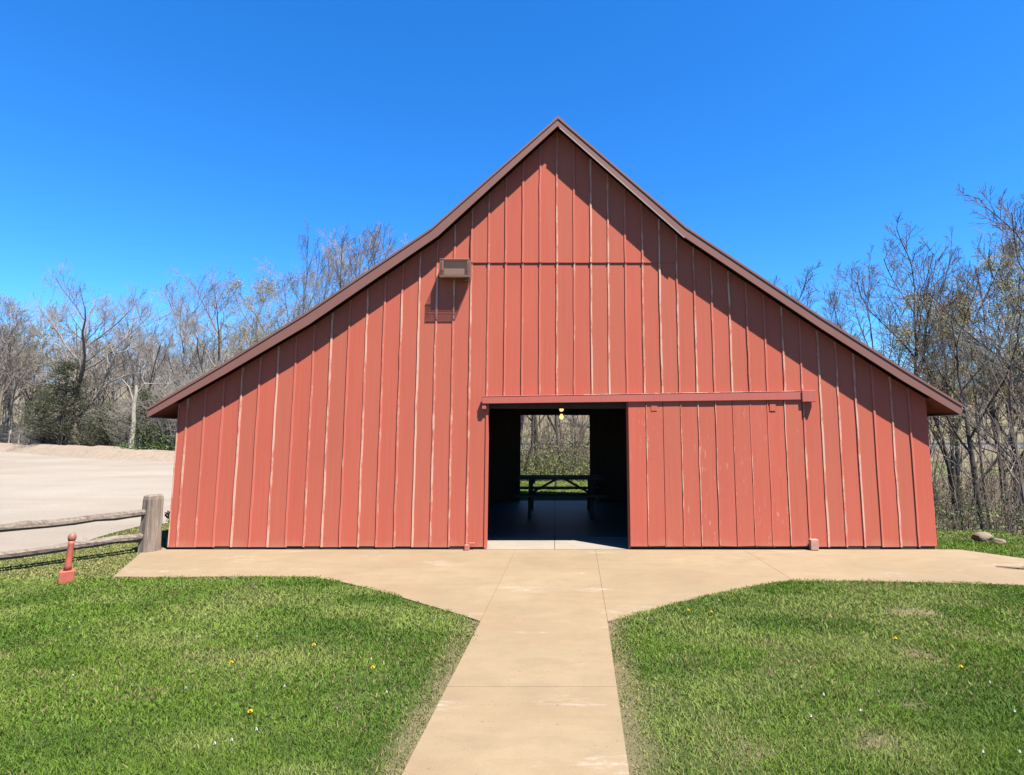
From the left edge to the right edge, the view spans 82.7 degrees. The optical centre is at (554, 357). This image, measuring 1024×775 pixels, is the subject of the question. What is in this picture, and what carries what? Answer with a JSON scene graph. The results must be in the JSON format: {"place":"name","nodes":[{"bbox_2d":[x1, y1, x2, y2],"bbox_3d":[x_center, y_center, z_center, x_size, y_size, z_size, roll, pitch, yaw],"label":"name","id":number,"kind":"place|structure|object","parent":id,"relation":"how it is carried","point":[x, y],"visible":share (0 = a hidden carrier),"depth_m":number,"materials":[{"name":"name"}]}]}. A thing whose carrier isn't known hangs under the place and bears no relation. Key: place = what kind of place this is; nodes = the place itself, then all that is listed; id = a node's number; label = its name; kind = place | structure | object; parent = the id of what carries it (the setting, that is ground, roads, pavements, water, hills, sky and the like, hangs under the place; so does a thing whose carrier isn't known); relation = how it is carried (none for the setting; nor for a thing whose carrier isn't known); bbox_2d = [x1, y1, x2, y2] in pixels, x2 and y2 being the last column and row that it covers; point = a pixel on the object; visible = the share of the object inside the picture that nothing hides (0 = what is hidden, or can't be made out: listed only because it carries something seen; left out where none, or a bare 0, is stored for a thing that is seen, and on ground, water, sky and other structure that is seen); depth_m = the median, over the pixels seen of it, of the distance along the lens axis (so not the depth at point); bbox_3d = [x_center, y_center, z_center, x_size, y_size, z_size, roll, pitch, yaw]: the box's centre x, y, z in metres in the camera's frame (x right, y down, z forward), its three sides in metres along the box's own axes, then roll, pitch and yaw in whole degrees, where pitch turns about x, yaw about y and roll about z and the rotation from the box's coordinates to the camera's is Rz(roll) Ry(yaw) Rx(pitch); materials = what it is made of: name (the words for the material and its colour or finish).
{"place":"outdoors","nodes":[
{"label":"outdoors","id":0,"kind":"place"},
{"bbox_2d":[165,511,169,522],"bbox_3d":[-5.724,2.320,8.980,0.731,1.082,0.631,0,-7,0],"label":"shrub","id":1,"kind":"object","parent":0,"point":[166,514],"visible":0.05,"depth_m":8.76,"materials":[{"name":"green plant"}]},
{"bbox_2d":[0,384,1023,774],"bbox_3d":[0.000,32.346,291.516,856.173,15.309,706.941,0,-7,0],"label":"ground","id":2,"kind":"structure","parent":0,"point":[634,748],"depth_m":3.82,"materials":[{"name":"green plant"}]},
{"bbox_2d":[0,297,20,348],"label":"bare tree","id":3,"kind":"object","parent":2,"relation":"on","point":[9,322],"visible":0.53,"depth_m":52.80,"materials":[{"name":"brown plant"}]},
{"bbox_2d":[0,430,40,444],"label":"rail fence","id":4,"kind":"object","parent":2,"relation":"on","point":[19,438],"visible":0.58,"depth_m":49.50,"materials":[{"name":"grey wood"}]},
{"bbox_2d":[0,286,75,418],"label":"bare tree","id":5,"kind":"object","parent":2,"relation":"on","point":[4,388],"visible":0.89,"depth_m":50.94,"materials":[{"name":"brown plant"}]},
{"bbox_2d":[0,294,78,426],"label":"budding tree","id":6,"kind":"object","parent":2,"relation":"on","point":[36,339],"visible":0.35,"depth_m":58.09,"materials":[{"name":"brown plant"}]},
{"bbox_2d":[8,386,70,443],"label":"cedar tree","id":7,"kind":"object","parent":2,"relation":"on","point":[36,409],"visible":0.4,"depth_m":46.42,"materials":[{"name":"green plant"}]},
{"bbox_2d":[2,356,111,444],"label":"cedar tree","id":8,"kind":"object","parent":2,"relation":"on","point":[63,423],"visible":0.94,"depth_m":44.65,"materials":[{"name":"green plant"}]},
{"bbox_2d":[58,532,76,582],"bbox_3d":[-5.509,2.294,6.572,0.136,0.598,0.136,5,-9,-37],"label":"hydrant post","id":9,"kind":"object","parent":2,"relation":"on","point":[66,573],"visible":0.88,"depth_m":6.55,"materials":[{"name":"metal"}]},
{"bbox_2d":[0,494,163,559],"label":"split rail fence","id":10,"kind":"object","parent":2,"relation":"on","point":[148,537],"visible":0.94,"depth_m":7.79,"materials":[{"name":"grey wood"}]},
{"bbox_2d":[0,451,173,551],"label":"gravel lot","id":11,"kind":"structure","parent":2,"relation":"on","point":[38,487],"depth_m":15.66,"materials":[{"name":"beige gravel"}]},
{"bbox_2d":[0,443,174,461],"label":"gravel berm","id":12,"kind":"structure","parent":2,"relation":"on","point":[97,452],"depth_m":35.22,"materials":[{"name":"beige gravel"}]},
{"bbox_2d":[122,379,161,448],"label":"dead tree","id":13,"kind":"object","parent":12,"relation":"on","point":[133,414],"visible":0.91,"depth_m":36.80,"materials":[{"name":"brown wood"}]},
{"bbox_2d":[3,419,175,449],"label":"undergrowth","id":14,"kind":"object","parent":2,"relation":"on","point":[105,439],"visible":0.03,"depth_m":41.83,"materials":[{"name":"green plant"}]},
{"bbox_2d":[67,400,122,445],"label":"cedar tree","id":15,"kind":"object","parent":2,"relation":"on","point":[88,424],"visible":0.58,"depth_m":43.09,"materials":[{"name":"green plant"}]},
{"bbox_2d":[20,261,191,445],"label":"bare tree","id":16,"kind":"object","parent":2,"relation":"on","point":[83,341],"visible":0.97,"depth_m":46.19,"materials":[{"name":"grey plant"}]},
{"bbox_2d":[0,337,244,450],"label":"thicket","id":17,"kind":"object","parent":2,"relation":"on","point":[173,423],"visible":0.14,"depth_m":41.62,"materials":[{"name":"brown plant"}]},
{"bbox_2d":[89,295,179,401],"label":"bare tree","id":18,"kind":"object","parent":2,"relation":"on","point":[138,354],"visible":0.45,"depth_m":53.77,"materials":[{"name":"grey plant"}]},
{"bbox_2d":[105,386,165,449],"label":"cedar tree","id":19,"kind":"object","parent":2,"relation":"on","point":[144,395],"visible":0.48,"depth_m":37.88,"materials":[{"name":"green plant"}]},
{"bbox_2d":[110,419,175,450],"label":"green bushes","id":20,"kind":"object","parent":2,"relation":"on","point":[150,445],"visible":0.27,"depth_m":35.27,"materials":[{"name":"green plant"}]},
{"bbox_2d":[97,291,211,398],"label":"bare tree","id":21,"kind":"object","parent":2,"relation":"on","point":[150,347],"visible":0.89,"depth_m":45.23,"materials":[{"name":"grey plant"}]},
{"bbox_2d":[134,396,174,449],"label":"cedar tree","id":22,"kind":"object","parent":2,"relation":"on","point":[157,428],"visible":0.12,"depth_m":37.04,"materials":[{"name":"green plant"}]},
{"bbox_2d":[137,279,223,388],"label":"bare tree","id":23,"kind":"object","parent":2,"relation":"on","point":[179,314],"visible":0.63,"depth_m":49.76,"materials":[{"name":"brown plant"}]},
{"bbox_2d":[149,264,278,375],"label":"bare tree","id":24,"kind":"object","parent":2,"relation":"on","point":[218,335],"visible":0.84,"depth_m":45.64,"materials":[{"name":"grey plant"}]},
{"bbox_2d":[204,266,291,354],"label":"bare tree","id":25,"kind":"object","parent":2,"relation":"on","point":[256,325],"visible":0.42,"depth_m":52.18,"materials":[{"name":"brown plant"}]},
{"bbox_2d":[208,268,328,354],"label":"budding tree","id":26,"kind":"object","parent":2,"relation":"on","point":[258,290],"visible":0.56,"depth_m":42.17,"materials":[{"name":"grey plant"}]},
{"bbox_2d":[263,218,349,332],"bbox_3d":[-16.370,-1.250,39.005,6.157,15.688,5.237,5,-9,-36],"label":"bare tree","id":27,"kind":"object","parent":2,"relation":"on","point":[309,268],"visible":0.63,"depth_m":38.85,"materials":[{"name":"brown plant"}]},
{"bbox_2d":[252,246,363,321],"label":"bare tree","id":28,"kind":"object","parent":2,"relation":"on","point":[307,280],"visible":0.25,"depth_m":49.88,"materials":[{"name":"brown plant"}]},
{"bbox_2d":[304,225,388,311],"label":"bare tree","id":29,"kind":"object","parent":2,"relation":"on","point":[343,241],"visible":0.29,"depth_m":42.21,"materials":[{"name":"brown plant"}]},
{"bbox_2d":[322,225,395,293],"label":"bare tree","id":30,"kind":"object","parent":2,"relation":"on","point":[375,235],"visible":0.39,"depth_m":37.31,"materials":[{"name":"brown plant"}]},
{"bbox_2d":[341,220,408,283],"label":"bare tree","id":31,"kind":"object","parent":2,"relation":"on","point":[370,251],"visible":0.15,"depth_m":39.91,"materials":[{"name":"brown plant"}]},
{"bbox_2d":[0,290,1022,453],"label":"woods","id":32,"kind":"object","parent":2,"relation":"on","point":[9,396],"visible":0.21,"depth_m":55.54,"materials":[{"name":"brown plant"}]},
{"bbox_2d":[402,549,628,774],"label":"footpath","id":33,"kind":"structure","parent":2,"relation":"on","point":[531,689],"depth_m":3.84,"materials":[{"name":"beige concrete"}]},
{"bbox_2d":[523,415,544,480],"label":"bare tree","id":34,"kind":"object","parent":2,"relation":"on","point":[532,443],"visible":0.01,"depth_m":20.55,"materials":[{"name":"brown plant"}]},
{"bbox_2d":[534,415,540,481],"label":"bare tree","id":35,"kind":"object","parent":2,"relation":"on","point":[536,441],"depth_m":22.52,"materials":[{"name":"brown plant"}]},
{"bbox_2d":[147,116,962,550],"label":"barn","id":36,"kind":"structure","parent":2,"relation":"on","point":[719,398],"depth_m":8.53,"materials":[{"name":"red paint"}]},
{"bbox_2d":[439,259,471,281],"bbox_3d":[-1.474,-1.297,8.634,0.443,0.328,0.208,0,-7,0],"label":"floodlight","id":37,"kind":"object","parent":36,"relation":"attached to","point":[455,269],"visible":1,"depth_m":8.54,"materials":[{"name":"brown metal"}]},
{"bbox_2d":[559,409,564,418],"bbox_3d":[0.150,-1.001,11.414,0.115,4.423,0.077,2,-7,-15],"label":"pendant lamp","id":38,"kind":"object","parent":36,"relation":"hanging from","point":[561,415],"visible":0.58,"depth_m":11.13,"materials":[{"name":"beige glass"}]},
{"bbox_2d":[628,400,807,546],"bbox_3d":[2.335,1.650,8.366,2.520,2.084,0.045,0,-7,0],"label":"sliding door","id":39,"kind":"structure","parent":36,"relation":"in","point":[702,473],"depth_m":8.35,"materials":[{"name":"red paint"}]},
{"bbox_2d":[520,419,589,481],"bbox_3d":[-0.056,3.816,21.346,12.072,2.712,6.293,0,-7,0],"label":"brambles","id":40,"kind":"object","parent":2,"relation":"on","point":[542,466],"visible":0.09,"depth_m":20.26,"materials":[{"name":"green plant"}]},
{"bbox_2d":[547,415,565,473],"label":"bare tree","id":41,"kind":"object","parent":2,"relation":"on","point":[556,427],"visible":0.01,"depth_m":21.71,"materials":[{"name":"brown plant"}]},
{"bbox_2d":[487,501,630,549],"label":"barn floor","id":42,"kind":"structure","parent":2,"relation":"on","point":[511,525],"depth_m":10.29,"materials":[{"name":"grey concrete"}]},
{"bbox_2d":[515,475,606,517],"bbox_3d":[0.120,2.803,11.792,1.750,0.748,1.723,0,-7,0],"label":"picnic table","id":43,"kind":"object","parent":42,"relation":"on","point":[531,495],"visible":1,"depth_m":11.51,"materials":[{"name":"brown wood"}]},
{"bbox_2d":[554,415,579,480],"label":"bare tree","id":44,"kind":"object","parent":2,"relation":"on","point":[575,445],"visible":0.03,"depth_m":25.02,"materials":[{"name":"brown plant"}]},
{"bbox_2d":[114,548,1023,621],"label":"apron","id":45,"kind":"object","parent":2,"relation":"on","point":[460,581],"visible":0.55,"depth_m":7.12,"materials":[{"name":"beige concrete"}]},
{"bbox_2d":[478,555,609,622],"bbox_3d":[1.015,2.511,6.037,3.425,0.097,4.446,0,-7,0],"label":"joint filler","id":46,"kind":"object","parent":45,"relation":"in","point":[601,585],"visible":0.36,"depth_m":6.09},
{"bbox_2d":[996,566,1023,568],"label":"stick","id":47,"kind":"object","parent":45,"relation":"on","point":[1022,567],"visible":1,"depth_m":7.10,"materials":[{"name":"brown wood"}]},
{"bbox_2d":[552,415,588,469],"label":"bare tree","id":48,"kind":"object","parent":2,"relation":"on","point":[561,431],"visible":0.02,"depth_m":27.02,"materials":[{"name":"brown plant"}]},
{"bbox_2d":[520,372,931,481],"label":"saplings","id":49,"kind":"object","parent":2,"relation":"on","point":[583,439],"visible":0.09,"depth_m":22.19,"materials":[{"name":"brown plant"}]},
{"bbox_2d":[521,442,1023,462],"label":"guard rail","id":50,"kind":"object","parent":2,"relation":"on","point":[1007,450],"visible":0.02,"depth_m":40.56,"materials":[{"name":"metal"}]},
{"bbox_2d":[769,261,872,343],"bbox_3d":[11.452,1.502,29.787,5.925,12.499,8.592,6,-9,-39],"label":"bare tree","id":51,"kind":"object","parent":2,"relation":"on","point":[802,292],"visible":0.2,"depth_m":29.83,"materials":[{"name":"brown plant"}]},
{"bbox_2d":[821,273,856,334],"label":"bare tree","id":52,"kind":"object","parent":2,"relation":"on","point":[825,313],"visible":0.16,"depth_m":30.06,"materials":[{"name":"brown plant"}]},
{"bbox_2d":[802,244,919,366],"bbox_3d":[14.297,0.688,27.125,5.356,12.890,4.556,-3,-8,24],"label":"bare tree","id":53,"kind":"object","parent":2,"relation":"on","point":[860,286],"visible":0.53,"depth_m":27.40,"materials":[{"name":"brown plant"}]},
{"bbox_2d":[834,211,972,390],"bbox_3d":[14.155,0.639,24.219,5.803,12.242,8.416,-4,-8,28],"label":"bare tree","id":54,"kind":"object","parent":2,"relation":"on","point":[885,297],"visible":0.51,"depth_m":23.55,"materials":[{"name":"brown plant"}]},
{"bbox_2d":[855,225,986,530],"bbox_3d":[14.035,0.680,21.856,3.900,11.684,4.586,4,-8,-31],"label":"bare tree","id":55,"kind":"object","parent":2,"relation":"on","point":[926,284],"visible":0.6,"depth_m":22.09,"materials":[{"name":"brown plant"}]},
{"bbox_2d":[872,290,980,459],"bbox_3d":[15.100,2.097,24.346,4.845,9.963,5.607,-6,-9,38],"label":"budding tree","id":56,"kind":"object","parent":2,"relation":"on","point":[902,335],"visible":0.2,"depth_m":24.16,"materials":[{"name":"brown plant"}]},
{"bbox_2d":[872,280,981,530],"bbox_3d":[12.356,1.736,19.580,4.161,8.473,3.038,6,-9,-40],"label":"bare tree","id":57,"kind":"object","parent":2,"relation":"on","point":[943,445],"visible":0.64,"depth_m":19.01,"materials":[{"name":"brown plant"}]},
{"bbox_2d":[879,295,1023,511],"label":"budding tree","id":58,"kind":"object","parent":2,"relation":"on","point":[956,456],"visible":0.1,"depth_m":28.62,"materials":[{"name":"brown plant"}]},
{"bbox_2d":[897,265,1023,531],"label":"bare tree","id":59,"kind":"object","parent":2,"relation":"on","point":[969,438],"visible":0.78,"depth_m":15.70,"materials":[{"name":"brown plant"}]},
{"bbox_2d":[903,239,1023,529],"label":"budding tree","id":60,"kind":"object","parent":2,"relation":"on","point":[990,412],"visible":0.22,"depth_m":21.90,"materials":[{"name":"brown plant"}]},
{"bbox_2d":[927,294,1006,531],"bbox_3d":[11.938,1.877,17.538,2.736,7.694,3.485,4,-8,-27],"label":"bare tree","id":61,"kind":"object","parent":2,"relation":"on","point":[970,417],"visible":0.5,"depth_m":16.96,"materials":[{"name":"brown plant"}]},
{"bbox_2d":[914,183,1023,429],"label":"bare tree","id":62,"kind":"object","parent":2,"relation":"on","point":[995,216],"visible":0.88,"depth_m":15.75,"materials":[{"name":"brown plant"}]},
{"bbox_2d":[919,254,1023,474],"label":"budding tree","id":63,"kind":"object","parent":2,"relation":"on","point":[1004,268],"visible":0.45,"depth_m":18.59,"materials":[{"name":"brown plant"}]},
{"bbox_2d":[926,272,1023,525],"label":"budding tree","id":64,"kind":"object","parent":2,"relation":"on","point":[1014,483],"visible":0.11,"depth_m":24.77,"materials":[{"name":"brown plant"}]},
{"bbox_2d":[928,344,1023,534],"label":"underbrush","id":65,"kind":"object","parent":2,"relation":"on","point":[992,486],"visible":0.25,"depth_m":14.40,"materials":[{"name":"brown plant"}]},
{"bbox_2d":[933,467,1023,535],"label":"ground cover","id":66,"kind":"object","parent":2,"relation":"on","point":[986,520],"visible":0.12,"depth_m":12.00,"materials":[{"name":"green plant"}]},
{"bbox_2d":[971,532,993,542],"bbox_3d":[6.566,2.782,8.898,0.258,0.214,0.259,0,-7,0],"label":"rock","id":67,"kind":"object","parent":2,"relation":"on","point":[982,536],"visible":0.7,"depth_m":8.82,"materials":[{"name":"beige stone"}]},
{"bbox_2d":[945,212,1023,464],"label":"bare tree","id":68,"kind":"object","parent":2,"relation":"on","point":[978,367],"visible":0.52,"depth_m":19.41,"materials":[{"name":"brown plant"}]},
{"bbox_2d":[951,282,1023,506],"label":"bare tree","id":69,"kind":"object","parent":2,"relation":"on","point":[1008,376],"visible":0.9,"depth_m":13.84,"materials":[{"name":"grey plant"}]},
{"bbox_2d":[953,322,1023,534],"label":"bare tree","id":70,"kind":"object","parent":2,"relation":"on","point":[1002,358],"visible":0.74,"depth_m":14.14,"materials":[{"name":"brown plant"}]},
{"bbox_2d":[974,199,1023,384],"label":"bare tree","id":71,"kind":"object","parent":2,"relation":"on","point":[1015,265],"visible":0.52,"depth_m":18.82,"materials":[{"name":"brown plant"}]},
{"bbox_2d":[993,538,1005,543],"bbox_3d":[6.668,2.774,8.688,0.156,0.112,0.148,-4,-8,30],"label":"rock","id":72,"kind":"object","parent":2,"relation":"on","point":[999,541],"visible":0.75,"depth_m":8.65,"materials":[{"name":"beige stone"}]},
{"bbox_2d":[0,0,1023,384],"label":"sky","id":73,"kind":"structure","parent":0,"point":[140,139],"materials":[{"name":"blue"}]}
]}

